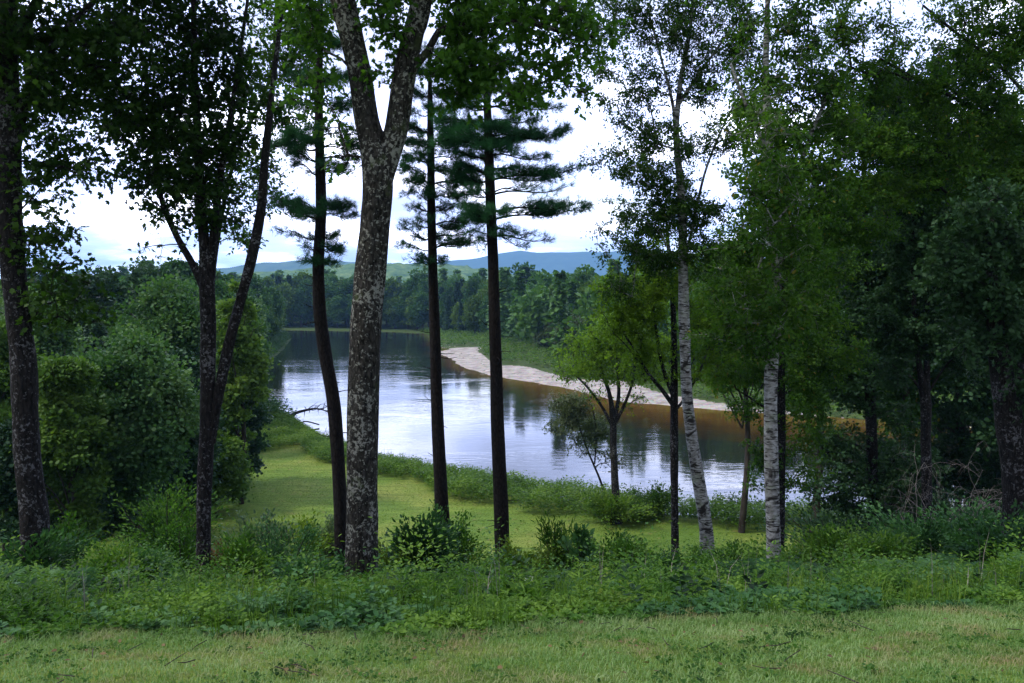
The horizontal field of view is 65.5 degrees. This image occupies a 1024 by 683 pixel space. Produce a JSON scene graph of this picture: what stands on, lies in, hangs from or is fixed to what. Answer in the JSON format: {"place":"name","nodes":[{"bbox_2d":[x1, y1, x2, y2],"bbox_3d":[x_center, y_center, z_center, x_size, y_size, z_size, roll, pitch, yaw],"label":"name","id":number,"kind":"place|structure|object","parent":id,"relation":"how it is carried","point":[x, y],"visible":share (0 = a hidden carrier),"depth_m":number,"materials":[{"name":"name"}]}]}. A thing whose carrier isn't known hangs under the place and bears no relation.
{"place":"outdoors","nodes":[
{"label":"outdoors","id":0,"kind":"place"},
{"bbox_2d":[129,260,354,274],"bbox_3d":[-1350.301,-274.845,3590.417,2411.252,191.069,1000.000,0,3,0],"label":"hills","id":1,"kind":"structure","parent":0,"point":[270,266],"depth_m":3425.35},
{"bbox_2d":[237,263,514,282],"bbox_3d":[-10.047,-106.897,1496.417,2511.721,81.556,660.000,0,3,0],"label":"hillside","id":2,"kind":"structure","parent":0,"point":[394,270],"depth_m":1391.21,"materials":[{"name":"green plant"}]},
{"bbox_2d":[81,445,806,564],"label":"lawn grass","id":3,"kind":"structure","parent":0,"point":[413,507],"depth_m":41.59,"materials":[{"name":"green plant"}]},
{"bbox_2d":[0,319,1023,682],"bbox_3d":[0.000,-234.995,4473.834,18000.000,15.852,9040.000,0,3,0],"label":"ground","id":4,"kind":"structure","parent":0,"point":[528,371],"depth_m":38.48,"materials":[{"name":"green plant"}]},
{"bbox_2d":[0,308,46,564],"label":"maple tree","id":5,"kind":"object","parent":4,"relation":"on","point":[5,407],"visible":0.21,"depth_m":29.63,"materials":[{"name":"green plant"}]},
{"bbox_2d":[0,417,65,564],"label":"bush","id":6,"kind":"object","parent":4,"relation":"on","point":[9,523],"visible":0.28,"depth_m":26.44,"materials":[{"name":"green plant"}]},
{"bbox_2d":[0,280,89,364],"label":"maple tree","id":7,"kind":"object","parent":4,"relation":"on","point":[65,341],"visible":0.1,"depth_m":45.35,"materials":[{"name":"green plant"}]},
{"bbox_2d":[0,526,105,577],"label":"leafy shrub","id":8,"kind":"object","parent":4,"relation":"on","point":[31,554],"visible":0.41,"depth_m":11.47,"materials":[{"name":"green leaf"}]},
{"bbox_2d":[9,349,124,549],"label":"maple tree","id":9,"kind":"object","parent":4,"relation":"on","point":[74,435],"visible":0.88,"depth_m":25.84,"materials":[{"name":"green plant"}]},
{"bbox_2d":[50,510,101,569],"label":"leafy shrub","id":10,"kind":"object","parent":4,"relation":"on","point":[69,527],"visible":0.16,"depth_m":12.74,"materials":[{"name":"green plant"}]},
{"bbox_2d":[59,304,111,518],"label":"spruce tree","id":11,"kind":"object","parent":4,"relation":"on","point":[102,331],"visible":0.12,"depth_m":37.77,"materials":[{"name":"green plant"}]},
{"bbox_2d":[0,0,177,569],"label":"oak tree","id":12,"kind":"object","parent":4,"relation":"on","point":[22,38],"visible":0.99,"depth_m":11.32,"materials":[{"name":"green plant"}]},
{"bbox_2d":[66,264,134,357],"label":"spruce tree","id":13,"kind":"object","parent":4,"relation":"on","point":[110,279],"visible":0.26,"depth_m":61.04,"materials":[{"name":"green plant"}]},
{"bbox_2d":[66,535,150,586],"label":"leafy shrub","id":14,"kind":"object","parent":4,"relation":"on","point":[105,556],"visible":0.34,"depth_m":11.21,"materials":[{"name":"green plant"}]},
{"bbox_2d":[67,463,186,547],"bbox_3d":[-16.337,6.364,33.159,5.170,6.707,5.128,-1,3,-18],"label":"bush","id":15,"kind":"object","parent":4,"relation":"on","point":[115,519],"visible":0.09,"depth_m":32.77,"materials":[{"name":"green plant"}]},
{"bbox_2d":[66,322,199,556],"bbox_3d":[-13.709,4.387,29.121,5.211,10.212,4.755,-1,3,-14],"label":"tree","id":16,"kind":"object","parent":4,"relation":"on","point":[150,401],"visible":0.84,"depth_m":28.22,"materials":[{"name":"green plant"}]},
{"bbox_2d":[74,267,219,385],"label":"maple tree","id":17,"kind":"object","parent":4,"relation":"on","point":[168,310],"visible":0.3,"depth_m":42.93,"materials":[{"name":"green plant"}]},
{"bbox_2d":[100,513,195,582],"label":"leafy shrub","id":18,"kind":"object","parent":4,"relation":"on","point":[186,540],"visible":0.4,"depth_m":14.11,"materials":[{"name":"green plant"}]},
{"bbox_2d":[120,543,187,587],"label":"leafy shrub","id":19,"kind":"object","parent":4,"relation":"on","point":[159,555],"visible":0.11,"depth_m":12.10,"materials":[{"name":"green plant"}]},
{"bbox_2d":[123,256,190,318],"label":"pine tree","id":20,"kind":"object","parent":4,"relation":"on","point":[141,269],"visible":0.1,"depth_m":63.17,"materials":[{"name":"green plant"}]},
{"bbox_2d":[102,471,235,567],"bbox_3d":[-10.810,6.186,25.407,3.853,3.878,3.344,1,3,21],"label":"leafy shrub","id":21,"kind":"object","parent":4,"relation":"on","point":[152,513],"visible":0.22,"depth_m":25.29,"materials":[{"name":"green plant"}]},
{"bbox_2d":[158,257,198,287],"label":"maple tree","id":22,"kind":"object","parent":4,"relation":"on","point":[175,266],"visible":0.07,"depth_m":105.17,"materials":[{"name":"green plant"}]},
{"bbox_2d":[75,0,282,579],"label":"oak tree","id":23,"kind":"object","parent":4,"relation":"on","point":[187,135],"visible":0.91,"depth_m":12.23,"materials":[{"name":"green plant"}]},
{"bbox_2d":[160,347,231,518],"bbox_3d":[-15.084,4.860,36.429,4.687,9.372,4.932,0,3,0],"label":"bush","id":24,"kind":"object","parent":4,"relation":"on","point":[193,455],"visible":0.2,"depth_m":35.83,"materials":[{"name":"green plant"}]},
{"bbox_2d":[186,428,256,508],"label":"maple tree","id":25,"kind":"object","parent":4,"relation":"on","point":[232,473],"visible":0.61,"depth_m":40.08,"materials":[{"name":"green plant"}]},
{"bbox_2d":[199,521,287,588],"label":"leafy shrub","id":26,"kind":"object","parent":4,"relation":"on","point":[241,540],"visible":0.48,"depth_m":10.66,"materials":[{"name":"green plant"}]},
{"bbox_2d":[217,386,276,479],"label":"spruce tree","id":27,"kind":"object","parent":4,"relation":"on","point":[257,446],"visible":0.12,"depth_m":45.89,"materials":[{"name":"green plant"}]},
{"bbox_2d":[216,278,279,503],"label":"maple tree","id":28,"kind":"object","parent":4,"relation":"on","point":[247,378],"visible":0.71,"depth_m":41.81,"materials":[{"name":"green plant"}]},
{"bbox_2d":[211,507,300,571],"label":"leafy shrub","id":29,"kind":"object","parent":4,"relation":"on","point":[239,521],"visible":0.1,"depth_m":16.26,"materials":[{"name":"green plant"}]},
{"bbox_2d":[238,275,275,308],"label":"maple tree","id":30,"kind":"object","parent":4,"relation":"on","point":[256,283],"visible":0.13,"depth_m":182.81,"materials":[{"name":"green plant"}]},
{"bbox_2d":[211,511,327,579],"bbox_3d":[-4.011,3.616,13.127,2.009,1.600,1.273,0,3,0],"label":"leafy shrub","id":31,"kind":"object","parent":4,"relation":"on","point":[309,535],"visible":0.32,"depth_m":13.24,"materials":[{"name":"green leaf"}]},
{"bbox_2d":[260,286,287,341],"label":"maple tree","id":32,"kind":"object","parent":4,"relation":"on","point":[278,305],"visible":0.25,"depth_m":188.12,"materials":[{"name":"green plant"}]},
{"bbox_2d":[260,329,297,416],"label":"overhanging undergrowth","id":33,"kind":"object","parent":4,"relation":"on","point":[278,340],"visible":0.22,"depth_m":78.90,"materials":[{"name":"green plant"}]},
{"bbox_2d":[212,0,349,283],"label":"maple tree","id":34,"kind":"object","parent":4,"relation":"on","point":[283,119],"visible":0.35,"depth_m":18.60,"materials":[{"name":"green plant"}]},
{"bbox_2d":[274,281,297,323],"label":"oak tree","id":35,"kind":"object","parent":4,"relation":"on","point":[285,289],"visible":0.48,"depth_m":315.77,"materials":[{"name":"green plant"}]},
{"bbox_2d":[264,553,346,591],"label":"leafy shrub","id":36,"kind":"object","parent":4,"relation":"on","point":[283,565],"visible":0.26,"depth_m":9.21,"materials":[{"name":"green plant"}]},
{"bbox_2d":[278,508,333,567],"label":"leafy shrub","id":37,"kind":"object","parent":4,"relation":"on","point":[303,523],"visible":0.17,"depth_m":17.22,"materials":[{"name":"green plant"}]},
{"bbox_2d":[266,0,361,559],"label":"pine tree","id":38,"kind":"object","parent":4,"relation":"on","point":[297,206],"visible":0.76,"depth_m":15.84,"materials":[{"name":"green plant"}]},
{"bbox_2d":[315,511,333,568],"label":"leafy shrub","id":39,"kind":"object","parent":4,"relation":"on","point":[329,527],"visible":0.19,"depth_m":18.18,"materials":[{"name":"green plant"}]},
{"bbox_2d":[331,278,352,326],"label":"maple tree","id":40,"kind":"object","parent":4,"relation":"on","point":[345,289],"visible":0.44,"depth_m":313.52,"materials":[{"name":"green plant"}]},
{"bbox_2d":[0,257,707,365],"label":"woods","id":41,"kind":"object","parent":4,"relation":"on","point":[533,310],"visible":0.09,"depth_m":165.82,"materials":[{"name":"green plant"}]},
{"bbox_2d":[382,297,404,328],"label":"oak tree","id":42,"kind":"object","parent":4,"relation":"on","point":[391,314],"visible":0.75,"depth_m":300.04,"materials":[{"name":"green plant"}]},
{"bbox_2d":[382,276,405,321],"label":"oak tree","id":43,"kind":"object","parent":4,"relation":"on","point":[393,287],"visible":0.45,"depth_m":307.21,"materials":[{"name":"green plant"}]},
{"bbox_2d":[391,289,413,328],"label":"maple tree","id":44,"kind":"object","parent":4,"relation":"on","point":[402,299],"visible":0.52,"depth_m":297.24,"materials":[{"name":"green plant"}]},
{"bbox_2d":[406,291,428,330],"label":"maple tree","id":45,"kind":"object","parent":4,"relation":"on","point":[420,307],"visible":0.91,"depth_m":284.90,"materials":[{"name":"green plant"}]},
{"bbox_2d":[378,508,471,580],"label":"leafy shrub","id":46,"kind":"object","parent":4,"relation":"on","point":[413,539],"visible":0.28,"depth_m":12.48,"materials":[{"name":"green plant"}]},
{"bbox_2d":[410,267,441,328],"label":"maple tree","id":47,"kind":"object","parent":4,"relation":"on","point":[422,285],"visible":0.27,"depth_m":294.60,"materials":[{"name":"green plant"}]},
{"bbox_2d":[391,38,486,526],"bbox_3d":[-1.559,-0.296,17.479,2.025,12.467,1.764,-2,4,-30],"label":"pine tree","id":48,"kind":"object","parent":4,"relation":"on","point":[417,177],"visible":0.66,"depth_m":17.35,"materials":[{"name":"green plant"}]},
{"bbox_2d":[261,0,632,582],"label":"oak tree","id":49,"kind":"object","parent":4,"relation":"on","point":[381,150],"visible":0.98,"depth_m":9.57,"materials":[{"name":"green plant"}]},
{"bbox_2d":[437,509,498,568],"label":"leafy shrub","id":50,"kind":"object","parent":4,"relation":"on","point":[464,542],"visible":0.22,"depth_m":14.07,"materials":[{"name":"green plant"}]},
{"bbox_2d":[457,274,480,332],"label":"maple tree","id":51,"kind":"object","parent":4,"relation":"on","point":[471,289],"visible":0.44,"depth_m":263.01,"materials":[{"name":"green plant"}]},
{"bbox_2d":[459,295,483,333],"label":"maple tree","id":52,"kind":"object","parent":4,"relation":"on","point":[471,319],"visible":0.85,"depth_m":244.18,"materials":[{"name":"green plant"}]},
{"bbox_2d":[0,403,983,545],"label":"riverbank vegetation","id":53,"kind":"object","parent":4,"relation":"on","point":[309,437],"visible":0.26,"depth_m":43.78,"materials":[{"name":"green plant"}]},
{"bbox_2d":[0,596,1023,682],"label":"grass","id":54,"kind":"structure","parent":4,"relation":"on","point":[912,615],"depth_m":4.35,"materials":[{"name":"green plant"}]},
{"bbox_2d":[0,518,1023,641],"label":"undergrowth","id":55,"kind":"object","parent":4,"relation":"on","point":[412,621],"visible":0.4,"depth_m":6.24,"materials":[{"name":"green plant"}]},
{"bbox_2d":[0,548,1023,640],"bbox_3d":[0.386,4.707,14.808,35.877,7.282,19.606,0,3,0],"label":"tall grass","id":56,"kind":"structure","parent":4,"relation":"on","point":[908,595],"depth_m":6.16,"materials":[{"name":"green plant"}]},
{"bbox_2d":[0,507,1023,596],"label":"bushy undergrowth","id":57,"kind":"object","parent":4,"relation":"on","point":[466,565],"visible":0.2,"depth_m":8.60,"materials":[{"name":"green plant"}]},
{"bbox_2d":[0,551,1023,595],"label":"fern undergrowth","id":58,"kind":"object","parent":4,"relation":"on","point":[760,562],"visible":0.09,"depth_m":9.92,"materials":[{"name":"green plant"}]},
{"bbox_2d":[0,538,1023,623],"bbox_3d":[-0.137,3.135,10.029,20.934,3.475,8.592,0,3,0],"label":"goldenrod undergrowth","id":59,"kind":"object","parent":4,"relation":"on","point":[423,581],"visible":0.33,"depth_m":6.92,"materials":[{"name":"green plant"}]},
{"bbox_2d":[427,0,598,556],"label":"pine tree","id":60,"kind":"object","parent":4,"relation":"on","point":[494,139],"visible":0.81,"depth_m":15.81,"materials":[{"name":"green plant"}]},
{"bbox_2d":[482,582,549,600],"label":"milkweed plant","id":61,"kind":"object","parent":4,"relation":"on","point":[513,590],"visible":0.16,"depth_m":6.73,"materials":[{"name":"green plant"}]},
{"bbox_2d":[480,535,562,581],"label":"leafy shrub","id":62,"kind":"object","parent":4,"relation":"on","point":[534,558],"visible":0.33,"depth_m":12.26,"materials":[{"name":"green plant"}]},
{"bbox_2d":[59,534,995,608],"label":"dead stem undergrowth","id":63,"kind":"object","parent":4,"relation":"on","point":[564,563],"visible":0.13,"depth_m":7.21,"materials":[{"name":"brown plant"}]},
{"bbox_2d":[530,318,561,349],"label":"willow tree","id":64,"kind":"object","parent":4,"relation":"on","point":[538,336],"visible":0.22,"depth_m":163.86,"materials":[{"name":"green plant"}]},
{"bbox_2d":[531,509,605,575],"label":"ash sapling","id":65,"kind":"object","parent":4,"relation":"on","point":[557,532],"visible":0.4,"depth_m":12.63,"materials":[{"name":"green plant"}]},
{"bbox_2d":[557,523,599,578],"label":"young sapling","id":66,"kind":"object","parent":4,"relation":"on","point":[576,538],"visible":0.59,"depth_m":11.60,"materials":[{"name":"green plant"}]},
{"bbox_2d":[570,264,594,295],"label":"maple tree","id":67,"kind":"object","parent":4,"relation":"on","point":[581,276],"visible":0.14,"depth_m":180.40,"materials":[{"name":"green plant"}]},
{"bbox_2d":[542,387,629,490],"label":"shrubby tree","id":68,"kind":"object","parent":4,"relation":"on","point":[572,414],"visible":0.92,"depth_m":40.32,"materials":[{"name":"green plant"}]},
{"bbox_2d":[544,303,678,524],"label":"tree","id":69,"kind":"object","parent":4,"relation":"on","point":[594,350],"visible":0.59,"depth_m":38.49,"materials":[{"name":"green plant"}]},
{"bbox_2d":[564,483,658,529],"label":"leafy shrub","id":70,"kind":"object","parent":4,"relation":"on","point":[609,510],"visible":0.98,"depth_m":38.58,"materials":[{"name":"green plant"}]},
{"bbox_2d":[586,525,654,567],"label":"leafy shrub","id":71,"kind":"object","parent":4,"relation":"on","point":[616,533],"visible":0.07,"depth_m":14.78,"materials":[{"name":"green plant"}]},
{"bbox_2d":[586,533,655,575],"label":"leafy shrub","id":72,"kind":"object","parent":4,"relation":"on","point":[628,546],"visible":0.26,"depth_m":13.30,"materials":[{"name":"green plant"}]},
{"bbox_2d":[624,477,682,519],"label":"leafy shrub","id":73,"kind":"object","parent":4,"relation":"on","point":[659,495],"visible":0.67,"depth_m":39.73,"materials":[{"name":"green plant"}]},
{"bbox_2d":[587,223,750,557],"bbox_3d":[3.728,1.687,19.086,3.945,9.211,1.960,0,3,0],"label":"ash tree","id":74,"kind":"object","parent":4,"relation":"on","point":[629,325],"visible":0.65,"depth_m":18.90,"materials":[{"name":"green plant"}]},
{"bbox_2d":[570,0,802,555],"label":"birch tree","id":75,"kind":"object","parent":4,"relation":"on","point":[678,210],"visible":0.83,"depth_m":16.70,"materials":[{"name":"green plant"}]},
{"bbox_2d":[659,545,733,572],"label":"leafy shrub","id":76,"kind":"object","parent":4,"relation":"on","point":[695,548],"visible":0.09,"depth_m":12.92,"materials":[{"name":"green plant"}]},
{"bbox_2d":[418,325,977,416],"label":"shore undergrowth","id":77,"kind":"object","parent":4,"relation":"on","point":[453,335],"visible":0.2,"depth_m":155.91,"materials":[{"name":"green plant"}]},
{"bbox_2d":[685,534,762,576],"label":"leafy shrub","id":78,"kind":"object","parent":4,"relation":"on","point":[735,549],"visible":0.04,"depth_m":14.93,"materials":[{"name":"green plant"}]},
{"bbox_2d":[677,237,799,532],"bbox_3d":[10.486,2.354,36.937,5.305,14.549,6.116,-2,4,-37],"label":"maple tree","id":79,"kind":"object","parent":4,"relation":"on","point":[744,499],"visible":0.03,"depth_m":37.19,"materials":[{"name":"green plant"}]},
{"bbox_2d":[729,535,817,564],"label":"leafy shrub","id":80,"kind":"object","parent":4,"relation":"on","point":[763,550],"visible":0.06,"depth_m":13.36,"materials":[{"name":"green plant"}]},
{"bbox_2d":[667,218,885,548],"bbox_3d":[6.515,1.680,20.102,5.343,9.834,2.453,0,3,0],"label":"maple tree","id":81,"kind":"object","parent":4,"relation":"on","point":[816,355],"visible":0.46,"depth_m":19.89,"materials":[{"name":"green plant"}]},
{"bbox_2d":[678,0,881,561],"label":"birch tree","id":82,"kind":"object","parent":4,"relation":"on","point":[773,190],"visible":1,"depth_m":11.54,"materials":[{"name":"green plant"}]},
{"bbox_2d":[762,522,855,567],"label":"leafy shrub","id":83,"kind":"object","parent":4,"relation":"on","point":[824,538],"visible":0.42,"depth_m":12.23,"materials":[{"name":"green plant"}]},
{"bbox_2d":[764,227,862,531],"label":"maple tree","id":84,"kind":"object","parent":4,"relation":"on","point":[821,404],"visible":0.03,"depth_m":34.54,"materials":[{"name":"green plant"}]},
{"bbox_2d":[755,494,884,551],"bbox_3d":[9.725,6.244,24.583,4.837,3.003,4.837,2,3,28],"label":"leafy shrub","id":85,"kind":"object","parent":4,"relation":"on","point":[816,520],"visible":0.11,"depth_m":24.70,"materials":[{"name":"green plant"}]},
{"bbox_2d":[791,45,954,532],"bbox_3d":[10.320,-0.364,23.060,4.905,15.935,3.085,0,3,0],"label":"maple tree","id":86,"kind":"object","parent":4,"relation":"on","point":[872,487],"visible":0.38,"depth_m":22.91,"materials":[{"name":"green plant"}]},
{"bbox_2d":[827,518,921,567],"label":"leafy shrub","id":87,"kind":"object","parent":4,"relation":"on","point":[888,541],"visible":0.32,"depth_m":11.64,"materials":[{"name":"green plant"}]},
{"bbox_2d":[840,510,926,547],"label":"leafy shrub","id":88,"kind":"object","parent":4,"relation":"on","point":[872,530],"visible":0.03,"depth_m":17.25,"materials":[{"name":"green plant"}]},
{"bbox_2d":[783,0,1023,258],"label":"ash tree","id":89,"kind":"object","parent":4,"relation":"on","point":[891,144],"visible":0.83,"depth_m":14.60,"materials":[{"name":"green plant"}]},
{"bbox_2d":[826,161,980,519],"bbox_3d":[16.225,0.868,32.747,7.917,17.895,6.942,0,3,0],"label":"maple tree","id":90,"kind":"object","parent":4,"relation":"on","point":[898,396],"visible":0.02,"depth_m":32.68,"materials":[{"name":"green plant"}]},
{"bbox_2d":[851,431,964,517],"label":"alder tree","id":91,"kind":"object","parent":4,"relation":"on","point":[881,446],"visible":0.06,"depth_m":35.44,"materials":[{"name":"green plant"}]},
{"bbox_2d":[855,499,961,560],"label":"leafy shrub","id":92,"kind":"object","parent":4,"relation":"on","point":[934,534],"visible":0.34,"depth_m":13.12,"materials":[{"name":"green leaf"}]},
{"bbox_2d":[852,476,1001,545],"bbox_3d":[12.397,5.684,23.653,4.468,3.465,4.918,3,4,43],"label":"leafy shrub","id":93,"kind":"object","parent":4,"relation":"on","point":[944,497],"visible":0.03,"depth_m":23.14,"materials":[{"name":"green plant"}]},
{"bbox_2d":[849,33,1019,527],"bbox_3d":[10.723,-0.561,21.025,4.333,15.039,2.707,0,3,0],"label":"maple tree","id":94,"kind":"object","parent":4,"relation":"on","point":[916,338],"visible":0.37,"depth_m":20.87,"materials":[{"name":"green plant"}]},
{"bbox_2d":[877,442,1001,530],"bbox_3d":[10.451,4.816,19.601,4.955,4.947,4.523,-1,3,-18],"label":"dead shrub","id":95,"kind":"object","parent":4,"relation":"on","point":[999,501],"visible":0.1,"depth_m":19.33,"materials":[{"name":"plant"}]},
{"bbox_2d":[887,495,1001,561],"bbox_3d":[8.706,3.904,15.330,2.904,1.811,3.035,-1,3,-21],"label":"leafy shrub","id":96,"kind":"object","parent":4,"relation":"on","point":[961,520],"visible":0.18,"depth_m":15.49,"materials":[{"name":"green leaf"}]},
{"bbox_2d":[912,335,989,517],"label":"maple tree","id":97,"kind":"object","parent":4,"relation":"on","point":[951,426],"visible":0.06,"depth_m":35.56,"materials":[{"name":"green plant"}]},
{"bbox_2d":[906,173,1023,553],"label":"maple tree","id":98,"kind":"object","parent":4,"relation":"on","point":[990,232],"visible":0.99,"depth_m":12.88,"materials":[{"name":"green plant"}]},
{"bbox_2d":[910,100,1023,460],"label":"maple tree","id":99,"kind":"object","parent":4,"relation":"on","point":[984,433],"visible":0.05,"depth_m":31.01,"materials":[{"name":"green plant"}]},
{"bbox_2d":[933,425,1001,524],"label":"alder tree","id":100,"kind":"object","parent":4,"relation":"on","point":[991,469],"visible":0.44,"depth_m":33.80,"materials":[{"name":"green plant"}]},
{"bbox_2d":[936,499,1023,564],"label":"leafy shrub","id":101,"kind":"object","parent":4,"relation":"on","point":[981,536],"visible":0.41,"depth_m":12.16,"materials":[{"name":"green plant"}]},
{"bbox_2d":[3,609,1020,682],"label":"fallen twigs","id":102,"kind":"object","parent":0,"point":[538,682],"depth_m":4.28,"materials":[{"name":"brown wood"}]},
{"bbox_2d":[0,0,1023,278],"label":"sky","id":103,"kind":"structure","parent":0,"point":[111,231],"materials":[{"name":"white"}]},
{"bbox_2d":[411,251,699,275],"bbox_3d":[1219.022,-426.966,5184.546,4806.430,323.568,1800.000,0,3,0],"label":"mountain","id":104,"kind":"structure","parent":0,"point":[551,262],"depth_m":4827.12,"materials":[{"name":"blue"}]},
{"bbox_2d":[267,330,985,517],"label":"river","id":105,"kind":"structure","parent":0,"point":[643,442],"depth_m":76.05,"materials":[{"name":"liquid"}]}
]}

